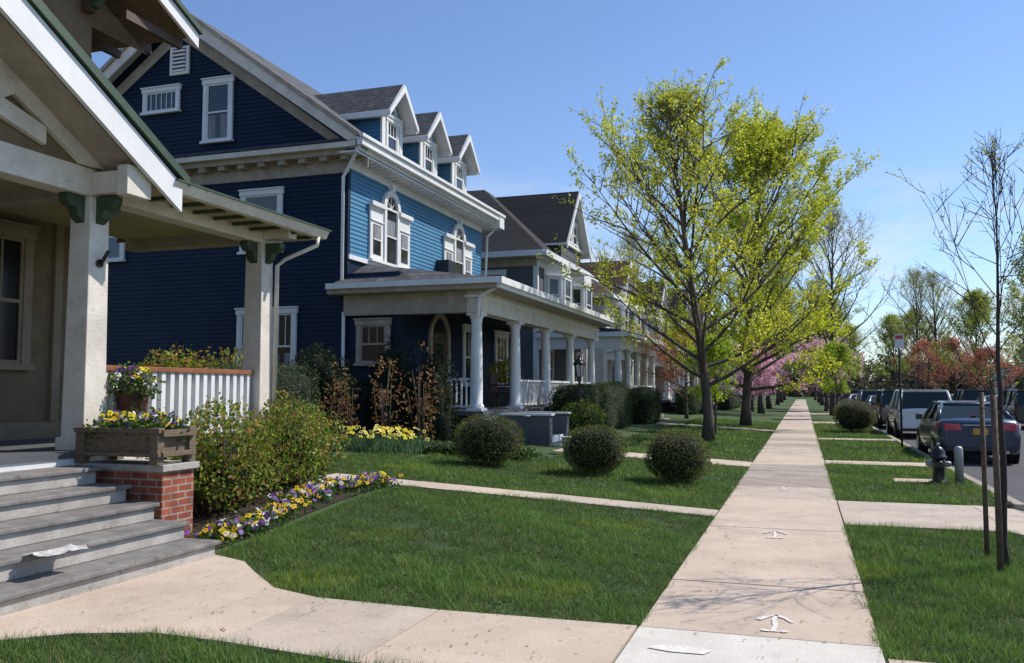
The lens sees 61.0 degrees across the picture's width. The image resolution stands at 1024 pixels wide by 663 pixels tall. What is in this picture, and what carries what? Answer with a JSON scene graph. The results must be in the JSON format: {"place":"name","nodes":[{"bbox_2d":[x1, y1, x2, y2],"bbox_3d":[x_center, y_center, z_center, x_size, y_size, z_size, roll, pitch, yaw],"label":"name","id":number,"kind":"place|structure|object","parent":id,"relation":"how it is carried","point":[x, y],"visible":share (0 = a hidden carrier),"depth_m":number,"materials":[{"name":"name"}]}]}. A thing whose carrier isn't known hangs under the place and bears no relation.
{"place":"outdoors","nodes":[
{"label":"outdoors","id":0,"kind":"place"},
{"bbox_2d":[0,0,146,440],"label":"walls","id":1,"kind":"structure","parent":0,"point":[30,404],"depth_m":11.78,"materials":[{"name":"paint"}]},
{"bbox_2d":[0,238,20,359],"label":"windows","id":2,"kind":"structure","parent":1,"relation":"attached to","point":[9,310],"depth_m":11.20,"materials":[{"name":"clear glass"}]},
{"bbox_2d":[0,218,40,370],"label":"trim","id":3,"kind":"structure","parent":1,"relation":"attached to","point":[25,235],"depth_m":11.35,"materials":[{"name":"beige paint"}]},
{"bbox_2d":[81,0,182,59],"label":"brackets","id":4,"kind":"object","parent":1,"relation":"attached to","point":[88,7],"visible":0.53,"depth_m":13.17,"materials":[{"name":"wood"}]},
{"bbox_2d":[91,0,202,52],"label":"roof","id":5,"kind":"structure","parent":1,"relation":"attached to","point":[175,18],"depth_m":13.47,"materials":[{"name":"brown wood"}]},
{"bbox_2d":[0,393,1023,662],"bbox_3d":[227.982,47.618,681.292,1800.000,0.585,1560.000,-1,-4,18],"label":"ground","id":6,"kind":"structure","parent":0,"point":[776,413],"depth_m":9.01,"materials":[{"name":"green plant"}]},
{"bbox_2d":[0,465,220,616],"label":"front steps","id":7,"kind":"structure","parent":6,"relation":"on","point":[108,525],"depth_m":7.62,"materials":[{"name":"stone"}]},
{"bbox_2d":[0,433,273,503],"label":"porch floor","id":8,"kind":"structure","parent":6,"relation":"on","point":[23,454],"depth_m":8.93,"materials":[{"name":"wood"}]},
{"bbox_2d":[55,192,284,450],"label":"porch posts","id":9,"kind":"object","parent":8,"relation":"on","point":[84,387],"visible":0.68,"depth_m":9.43,"materials":[{"name":"wood"}]},
{"bbox_2d":[0,141,305,251],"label":"beams","id":10,"kind":"structure","parent":9,"relation":"on","point":[33,184],"depth_m":10.37,"materials":[{"name":"beige paint"}]},
{"bbox_2d":[0,0,189,211],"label":"entrance gable","id":11,"kind":"structure","parent":10,"relation":"on","point":[61,98],"depth_m":8.67,"materials":[{"name":"white"}]},
{"bbox_2d":[116,196,315,242],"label":"rafter tails","id":12,"kind":"structure","parent":10,"relation":"on","point":[199,212],"depth_m":11.32,"materials":[{"name":"brown"}]},
{"bbox_2d":[105,365,253,432],"bbox_3d":[-4.367,0.926,11.611,1.752,0.840,3.777,1,-4,-18],"label":"porch railing","id":13,"kind":"object","parent":9,"relation":"attached to","point":[185,391],"visible":0.4,"depth_m":11.10,"materials":[{"name":"wood"}]},
{"bbox_2d":[175,179,331,424],"bbox_3d":[-3.522,-0.111,11.356,0.652,2.995,3.350,-1,-4,18],"label":"gutter","id":14,"kind":"object","parent":9,"relation":"attached to","point":[201,194],"visible":0.87,"depth_m":11.65,"materials":[{"name":"beige paint"}]},
{"bbox_2d":[76,459,199,537],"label":"brick pier","id":15,"kind":"structure","parent":6,"relation":"on","point":[168,485],"depth_m":8.87,"materials":[{"name":"brick"}]},
{"bbox_2d":[73,403,196,464],"bbox_3d":[-3.913,1.055,9.109,1.138,0.621,0.748,-1,-4,18],"label":"wooden planter box","id":16,"kind":"object","parent":15,"relation":"on","point":[114,436],"visible":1,"depth_m":8.92,"materials":[{"name":"brown wood"}]},
{"bbox_2d":[106,361,165,419],"bbox_3d":[-4.279,0.816,9.825,0.643,0.958,0.673,1,-4,-12],"label":"flower pot","id":17,"kind":"object","parent":16,"relation":"in","point":[137,395],"visible":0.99,"depth_m":9.70,"materials":[{"name":"ceramic"}]},
{"bbox_2d":[107,344,277,405],"bbox_3d":[-6.356,1.326,16.600,5.562,2.313,1.946,-1,-4,18],"label":"privet shrub","id":18,"kind":"object","parent":6,"relation":"on","point":[190,363],"visible":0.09,"depth_m":16.51,"materials":[{"name":"green plant"}]},
{"bbox_2d":[200,361,320,445],"bbox_3d":[-4.261,1.456,14.498,2.074,1.938,1.645,-1,-4,18],"label":"clipped hedge","id":19,"kind":"object","parent":6,"relation":"on","point":[292,382],"visible":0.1,"depth_m":14.25,"materials":[{"name":"green plant"}]},
{"bbox_2d":[192,477,384,548],"bbox_3d":[-3.088,2.171,10.872,1.580,0.320,4.000,-1,-4,18],"label":"planting bed","id":20,"kind":"object","parent":6,"relation":"on","point":[202,519],"visible":0.29,"depth_m":10.53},
{"bbox_2d":[145,392,297,516],"bbox_3d":[-3.580,1.551,10.481,1.645,1.643,2.197,-1,-4,18],"label":"garden shrub","id":21,"kind":"object","parent":20,"relation":"on","point":[224,464],"visible":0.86,"depth_m":10.32,"materials":[{"name":"green plant"}]},
{"bbox_2d":[184,467,402,546],"bbox_3d":[-2.538,2.127,10.818,1.101,0.644,4.089,-1,-4,18],"label":"pansy bed","id":22,"kind":"object","parent":20,"relation":"on","point":[259,519],"visible":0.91,"depth_m":10.36,"materials":[{"name":"multicoloured plant"}]},
{"bbox_2d":[236,390,351,489],"bbox_3d":[-3.068,1.648,11.953,1.273,1.693,2.143,0,-4,6],"label":"garden shrub","id":23,"kind":"object","parent":20,"relation":"on","point":[301,447],"visible":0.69,"depth_m":11.77,"materials":[{"name":"green plant"}]},
{"bbox_2d":[106,39,520,437],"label":"walls","id":24,"kind":"structure","parent":6,"relation":"on","point":[189,299],"depth_m":23.56,"materials":[{"name":"wood"}]},
{"bbox_2d":[109,13,474,197],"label":"roof","id":25,"kind":"structure","parent":24,"relation":"on","point":[309,91],"depth_m":24.93,"materials":[{"name":"grey"}]},
{"bbox_2d":[100,13,509,386],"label":"trim","id":26,"kind":"structure","parent":24,"relation":"attached to","point":[368,156],"depth_m":23.45,"materials":[{"name":"beige paint"}]},
{"bbox_2d":[108,48,505,382],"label":"windows","id":27,"kind":"structure","parent":24,"relation":"attached to","point":[218,101],"depth_m":23.81,"materials":[{"name":"white glass"}]},
{"bbox_2d":[314,84,479,191],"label":"dormers","id":28,"kind":"object","parent":24,"relation":"on","point":[387,116],"visible":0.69,"depth_m":25.46,"materials":[{"name":"white paint"}]},
{"bbox_2d":[0,555,636,662],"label":"front walkway","id":29,"kind":"structure","parent":6,"relation":"on","point":[174,597],"depth_m":5.97,"materials":[{"name":"concrete"}]},
{"bbox_2d":[288,339,370,442],"bbox_3d":[-4.303,1.512,19.888,2.431,2.665,1.382,-1,-4,18],"label":"yew shrub","id":30,"kind":"object","parent":6,"relation":"on","point":[323,366],"visible":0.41,"depth_m":19.56,"materials":[{"name":"green plant"}]},
{"bbox_2d":[321,362,360,439],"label":"red leaf shrub","id":31,"kind":"object","parent":6,"relation":"on","point":[343,404],"visible":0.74,"depth_m":18.65,"materials":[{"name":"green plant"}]},
{"bbox_2d":[321,424,432,455],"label":"daffodil clump","id":32,"kind":"object","parent":6,"relation":"on","point":[387,445],"visible":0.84,"depth_m":17.48,"materials":[{"name":"yellow plant"}]},
{"bbox_2d":[354,331,422,439],"bbox_3d":[-2.806,1.534,20.347,1.808,3.110,1.437,1,-4,-19],"label":"shrub","id":33,"kind":"object","parent":6,"relation":"on","point":[401,364],"visible":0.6,"depth_m":20.07,"materials":[{"name":"green plant"}]},
{"bbox_2d":[369,356,409,439],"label":"red leaf shrub","id":34,"kind":"object","parent":6,"relation":"on","point":[382,406],"visible":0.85,"depth_m":18.55,"materials":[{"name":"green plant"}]},
{"bbox_2d":[400,341,443,440],"bbox_3d":[-1.931,1.391,18.719,0.893,2.397,1.065,4,-5,-44],"label":"red leaf shrub","id":35,"kind":"object","parent":6,"relation":"on","point":[423,404],"visible":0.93,"depth_m":18.66,"materials":[{"name":"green plant"}]},
{"bbox_2d":[408,344,461,441],"bbox_3d":[-1.801,1.752,20.021,1.305,2.965,1.260,-1,-4,18],"label":"yew shrub","id":36,"kind":"object","parent":6,"relation":"on","point":[442,423],"visible":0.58,"depth_m":19.78,"materials":[{"name":"green plant"}]},
{"bbox_2d":[347,439,547,458],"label":"ground cover","id":37,"kind":"object","parent":6,"relation":"on","point":[446,447],"visible":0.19,"depth_m":17.44,"materials":[{"name":"green plant"}]},
{"bbox_2d":[255,489,685,607],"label":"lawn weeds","id":38,"kind":"object","parent":6,"relation":"on","point":[522,578],"visible":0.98,"depth_m":8.50,"materials":[{"name":"green plant"}]},
{"bbox_2d":[403,404,551,441],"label":"porch floor","id":39,"kind":"structure","parent":6,"relation":"on","point":[463,412],"depth_m":21.51,"materials":[{"name":"wood"}]},
{"bbox_2d":[325,264,616,340],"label":"porch roof","id":40,"kind":"structure","parent":39,"relation":"on","point":[407,291],"depth_m":21.70,"materials":[{"name":"wood"}]},
{"bbox_2d":[489,373,534,407],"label":"porch chairs","id":41,"kind":"object","parent":39,"relation":"on","point":[493,383],"visible":0.39,"depth_m":25.18,"materials":[{"name":"wood"}]},
{"bbox_2d":[453,413,525,465],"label":"round bush","id":42,"kind":"object","parent":6,"relation":"on","point":[486,439],"visible":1,"depth_m":15.63,"materials":[{"name":"green plant"}]},
{"bbox_2d":[481,258,585,381],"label":"walls","id":43,"kind":"structure","parent":6,"relation":"on","point":[522,274],"depth_m":38.51,"materials":[{"name":"grey"}]},
{"bbox_2d":[466,190,596,282],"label":"roof","id":44,"kind":"structure","parent":43,"relation":"on","point":[515,234],"depth_m":39.53,"materials":[{"name":"black"}]},
{"bbox_2d":[481,249,598,381],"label":"trim","id":45,"kind":"structure","parent":43,"relation":"attached to","point":[536,262],"depth_m":38.72,"materials":[{"name":"white paint"}]},
{"bbox_2d":[489,229,590,381],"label":"windows","id":46,"kind":"structure","parent":43,"relation":"attached to","point":[554,289],"depth_m":40.41,"materials":[{"name":"white glass"}]},
{"bbox_2d":[495,191,591,306],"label":"front gable","id":47,"kind":"structure","parent":43,"relation":"on","point":[544,218],"depth_m":42.88,"materials":[{"name":"grey"}]},
{"bbox_2d":[497,411,570,445],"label":"front steps","id":48,"kind":"structure","parent":6,"relation":"on","point":[547,428],"depth_m":21.49,"materials":[{"name":"grey paint"}]},
{"bbox_2d":[547,383,606,423],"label":"hedge","id":49,"kind":"object","parent":6,"relation":"on","point":[563,396],"visible":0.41,"depth_m":24.84,"materials":[{"name":"green plant"}]},
{"bbox_2d":[556,399,605,435],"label":"azalea shrub","id":50,"kind":"object","parent":6,"relation":"on","point":[584,414],"visible":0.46,"depth_m":23.56,"materials":[{"name":"green plant"}]},
{"bbox_2d":[561,423,628,474],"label":"round bush","id":51,"kind":"object","parent":6,"relation":"on","point":[595,448],"visible":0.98,"depth_m":15.03,"materials":[{"name":"green plant"}]},
{"bbox_2d":[536,327,669,419],"bbox_3d":[4.920,1.978,41.543,5.000,4.700,9.800,-1,-4,18],"label":"porch","id":52,"kind":"object","parent":6,"relation":"on","point":[613,340],"visible":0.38,"depth_m":37.88,"materials":[{"name":"white paint"}]},
{"bbox_2d":[591,381,633,431],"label":"hedge","id":53,"kind":"object","parent":6,"relation":"on","point":[617,410],"visible":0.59,"depth_m":30.00,"materials":[{"name":"green plant"}]},
{"bbox_2d":[592,298,633,382],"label":"walls","id":54,"kind":"structure","parent":6,"relation":"on","point":[598,355],"depth_m":51.60,"materials":[{"name":"white"}]},
{"bbox_2d":[580,261,639,341],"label":"front gable","id":55,"kind":"structure","parent":54,"relation":"on","point":[588,267],"depth_m":55.80,"materials":[{"name":"white"}]},
{"bbox_2d":[592,293,644,384],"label":"trim","id":56,"kind":"structure","parent":54,"relation":"attached to","point":[613,295],"depth_m":51.81,"materials":[{"name":"white paint"}]},
{"bbox_2d":[589,226,680,303],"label":"street tree","id":57,"kind":"object","parent":6,"relation":"on","point":[632,242],"visible":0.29,"depth_m":75.87,"materials":[{"name":"green plant"}]},
{"bbox_2d":[629,387,662,424],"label":"hedge","id":58,"kind":"object","parent":6,"relation":"on","point":[646,406],"visible":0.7,"depth_m":34.41,"materials":[{"name":"green plant"}]},
{"bbox_2d":[605,342,688,412],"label":"porch","id":59,"kind":"object","parent":6,"relation":"on","point":[668,404],"visible":0.24,"depth_m":51.12,"materials":[{"name":"white paint"}]},
{"bbox_2d":[639,324,663,396],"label":"walls","id":60,"kind":"structure","parent":6,"relation":"on","point":[658,372],"depth_m":68.99,"materials":[{"name":"beige"}]},
{"bbox_2d":[629,281,668,339],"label":"front gable","id":61,"kind":"structure","parent":60,"relation":"on","point":[664,298],"depth_m":69.46,"materials":[{"name":"beige"}]},
{"bbox_2d":[631,327,713,418],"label":"red maple tree","id":62,"kind":"object","parent":6,"relation":"on","point":[669,375],"visible":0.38,"depth_m":42.29,"materials":[{"name":"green plant"}]},
{"bbox_2d":[643,427,712,483],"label":"round bush","id":63,"kind":"object","parent":6,"relation":"on","point":[681,456],"visible":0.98,"depth_m":14.37,"materials":[{"name":"green plant"}]},
{"bbox_2d":[537,55,833,441],"bbox_3d":[4.907,-2.314,26.393,9.304,11.334,9.212,-1,-4,18],"label":"street tree","id":64,"kind":"object","parent":6,"relation":"on","point":[671,104],"visible":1,"depth_m":25.99,"materials":[{"name":"green plant"}]},
{"bbox_2d":[673,385,702,414],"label":"hedge","id":65,"kind":"object","parent":6,"relation":"on","point":[695,405],"visible":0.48,"depth_m":47.86,"materials":[{"name":"green plant"}]},
{"bbox_2d":[681,332,742,433],"bbox_3d":[7.106,1.814,30.412,2.229,3.593,2.290,-1,-4,19],"label":"tree","id":66,"kind":"object","parent":6,"relation":"on","point":[724,349],"visible":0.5,"depth_m":30.15,"materials":[{"name":"green plant"}]},
{"bbox_2d":[717,389,741,409],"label":"hedge","id":67,"kind":"object","parent":6,"relation":"on","point":[731,401],"visible":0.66,"depth_m":62.51,"materials":[{"name":"green plant"}]},
{"bbox_2d":[718,348,787,399],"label":"cherry tree","id":68,"kind":"object","parent":6,"relation":"on","point":[761,378],"visible":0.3,"depth_m":51.52,"materials":[{"name":"pink plant"}]},
{"bbox_2d":[710,339,802,411],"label":"cherry tree","id":69,"kind":"object","parent":6,"relation":"on","point":[771,377],"visible":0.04,"depth_m":61.49,"materials":[{"name":"pink plant"}]},
{"bbox_2d":[705,217,809,413],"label":"street tree","id":70,"kind":"object","parent":6,"relation":"on","point":[760,407],"visible":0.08,"depth_m":57.34,"materials":[{"name":"green plant"}]},
{"bbox_2d":[638,87,882,426],"bbox_3d":[10.214,-2.886,37.950,10.746,14.068,10.345,2,-5,-31],"label":"street tree","id":71,"kind":"object","parent":6,"relation":"on","point":[775,152],"visible":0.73,"depth_m":36.70,"materials":[{"name":"green plant"}]},
{"bbox_2d":[772,333,866,410],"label":"cherry tree","id":72,"kind":"object","parent":6,"relation":"on","point":[815,387],"visible":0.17,"depth_m":67.70,"materials":[{"name":"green plant"}]},
{"bbox_2d":[780,291,868,408],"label":"street tree","id":73,"kind":"object","parent":6,"relation":"on","point":[841,313],"visible":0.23,"depth_m":74.80,"materials":[{"name":"green plant"}]},
{"bbox_2d":[807,339,862,417],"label":"tree","id":74,"kind":"object","parent":6,"relation":"on","point":[838,351],"visible":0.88,"depth_m":48.52,"materials":[{"name":"green plant"}]},
{"bbox_2d":[764,201,913,415],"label":"street tree","id":75,"kind":"object","parent":6,"relation":"on","point":[830,229],"visible":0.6,"depth_m":56.37,"materials":[{"name":"green plant"}]},
{"bbox_2d":[832,400,878,432],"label":"round bush","id":76,"kind":"object","parent":6,"relation":"on","point":[853,417],"visible":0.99,"depth_m":32.97,"materials":[{"name":"green plant"}]},
{"bbox_2d":[732,350,1023,396],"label":"distant trees","id":77,"kind":"object","parent":6,"relation":"on","point":[874,382],"visible":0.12,"depth_m":207.09,"materials":[{"name":"red plant"}]},
{"bbox_2d":[865,312,924,389],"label":"street tree","id":78,"kind":"object","parent":6,"relation":"on","point":[887,335],"visible":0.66,"depth_m":128.44,"materials":[{"name":"green plant"}]},
{"bbox_2d":[894,334,903,446],"bbox_3d":[10.969,1.729,24.523,0.240,3.300,0.077,-1,-4,18],"label":"street sign","id":79,"kind":"object","parent":6,"relation":"on","point":[899,340],"visible":0.94,"depth_m":24.55,"materials":[{"name":"black metal"}]},
{"bbox_2d":[879,265,953,388],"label":"street tree","id":80,"kind":"object","parent":6,"relation":"on","point":[918,273],"visible":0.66,"depth_m":111.48,"materials":[{"name":"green plant"}]},
{"bbox_2d":[882,305,954,388],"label":"street tree","id":81,"kind":"object","parent":6,"relation":"on","point":[933,368],"visible":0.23,"depth_m":145.86,"materials":[{"name":"green plant"}]},
{"bbox_2d":[824,401,1023,510],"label":"kerb","id":82,"kind":"structure","parent":6,"relation":"on","point":[1016,504],"depth_m":15.12,"materials":[{"name":"grey concrete"}]},
{"bbox_2d":[883,336,966,388],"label":"red maple tree","id":83,"kind":"object","parent":6,"relation":"on","point":[914,348],"visible":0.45,"depth_m":97.52,"materials":[{"name":"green plant"}]},
{"bbox_2d":[883,264,968,389],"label":"street tree","id":84,"kind":"object","parent":6,"relation":"on","point":[932,284],"visible":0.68,"depth_m":89.05,"materials":[{"name":"green plant"}]},
{"bbox_2d":[926,443,950,483],"bbox_3d":[7.434,2.298,15.155,0.347,0.700,0.348,2,-4,-29],"label":"fire hydrant","id":85,"kind":"object","parent":6,"relation":"on","point":[938,463],"visible":0.96,"depth_m":15.08,"materials":[{"name":"black metal"}]},
{"bbox_2d":[909,334,989,391],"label":"red maple tree","id":86,"kind":"object","parent":6,"relation":"on","point":[955,342],"visible":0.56,"depth_m":79.31,"materials":[{"name":"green plant"}]},
{"bbox_2d":[885,127,1023,571],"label":"young tree","id":87,"kind":"object","parent":6,"relation":"on","point":[1003,465],"visible":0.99,"depth_m":7.96,"materials":[{"name":"brown plant"}]},
{"bbox_2d":[954,446,963,483],"bbox_3d":[7.678,2.302,14.921,0.140,0.660,0.140,-1,-4,18],"label":"steel bollard","id":88,"kind":"object","parent":6,"relation":"on","point":[958,463],"visible":0.85,"depth_m":14.87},
{"bbox_2d":[928,287,1018,389],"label":"street tree","id":89,"kind":"object","parent":6,"relation":"on","point":[977,295],"visible":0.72,"depth_m":71.48,"materials":[{"name":"green plant"}]},
{"bbox_2d":[979,392,989,557],"bbox_3d":[4.598,1.444,8.455,0.044,1.700,0.044,-3,-5,41],"label":"tree stake","id":90,"kind":"object","parent":6,"relation":"on","point":[984,479],"visible":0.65,"depth_m":8.44,"materials":[{"name":"brown wood"}]},
{"bbox_2d":[954,344,1023,394],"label":"red maple tree","id":91,"kind":"object","parent":6,"relation":"on","point":[982,355],"visible":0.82,"depth_m":62.11,"materials":[{"name":"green plant"}]},
{"bbox_2d":[990,395,1004,573],"bbox_3d":[4.294,1.402,7.683,0.059,1.680,0.054,-3,-5,41],"label":"tree stake","id":92,"kind":"object","parent":6,"relation":"on","point":[997,490],"visible":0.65,"depth_m":7.67,"materials":[{"name":"brown wood"}]},
{"bbox_2d":[980,229,1023,366],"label":"street tree","id":93,"kind":"object","parent":6,"relation":"on","point":[1020,277],"visible":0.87,"depth_m":54.12,"materials":[{"name":"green plant"}]},
{"bbox_2d":[994,279,1023,364],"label":"street tree","id":94,"kind":"object","parent":6,"relation":"on","point":[1012,313],"visible":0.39,"depth_m":114.29,"materials":[{"name":"green plant"}]},
{"bbox_2d":[319,473,717,516],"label":"side path","id":95,"kind":"structure","parent":0,"point":[585,500],"depth_m":12.08,"materials":[{"name":"concrete"}]},
{"bbox_2d":[466,312,596,410],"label":"porch columns","id":96,"kind":"structure","parent":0,"point":[476,387],"depth_m":23.84,"materials":[{"name":"wood"}]},
{"bbox_2d":[421,378,590,407],"bbox_3d":[0.127,1.883,26.939,1.940,0.720,11.890,-1,-4,18],"label":"porch railing","id":97,"kind":"object","parent":96,"relation":"attached to","point":[532,392],"visible":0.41,"depth_m":25.28,"materials":[{"name":"wood"}]},
{"bbox_2d":[91,0,1023,380],"label":"sky","id":98,"kind":"structure","parent":0,"point":[912,82],"materials":[{"name":"blue"}]},
{"bbox_2d":[614,399,884,662],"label":"sidewalk","id":99,"kind":"structure","parent":0,"point":[766,572],"depth_m":7.25,"materials":[{"name":"concrete"}]},
{"bbox_2d":[648,487,792,653],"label":"utility paint marks","id":100,"kind":"object","parent":99,"relation":"on","point":[679,648],"visible":1,"depth_m":5.42},
{"bbox_2d":[810,413,931,482],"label":"verge paving","id":101,"kind":"structure","parent":0,"point":[889,463],"depth_m":19.26,"materials":[{"name":"concrete"}]},
{"bbox_2d":[817,397,1023,502],"bbox_3d":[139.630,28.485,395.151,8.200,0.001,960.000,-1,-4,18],"label":"road","id":102,"kind":"structure","parent":0,"point":[1015,476],"depth_m":19.73,"materials":[{"name":"asphalt"}]},
{"bbox_2d":[871,388,910,428],"bbox_3d":[18.201,3.643,41.108,2.100,1.897,4.900,-1,-4,18],"label":"parked suv","id":103,"kind":"object","parent":102,"relation":"on","point":[883,398],"visible":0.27,"depth_m":39.34,"materials":[{"name":"black paint"}]},
{"bbox_2d":[886,388,951,437],"bbox_3d":[15.636,3.125,33.442,2.100,1.897,4.900,-1,-4,18],"label":"parked minivan","id":104,"kind":"object","parent":102,"relation":"on","point":[916,401],"visible":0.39,"depth_m":31.51,"materials":[{"name":"white paint"}]},
{"bbox_2d":[915,400,1020,463],"bbox_3d":[11.768,2.575,22.656,2.100,1.539,4.735,-1,-4,18],"label":"parked sedan","id":105,"kind":"object","parent":102,"relation":"on","point":[948,426],"visible":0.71,"depth_m":20.74,"materials":[{"name":"blue paint"}]},
{"bbox_2d":[952,389,992,400],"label":"parked suv","id":106,"kind":"object","parent":102,"relation":"on","point":[966,395],"visible":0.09,"depth_m":52.14,"materials":[{"name":"blue paint"}]},
{"bbox_2d":[1003,388,1023,423],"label":"parked suv","id":107,"kind":"object","parent":102,"relation":"on","point":[1015,409],"visible":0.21,"depth_m":38.98,"materials":[{"name":"black paint"}]},
{"bbox_2d":[837,501,1023,538],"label":"driveway","id":108,"kind":"structure","parent":0,"point":[911,514],"depth_m":11.12,"materials":[{"name":"concrete"}]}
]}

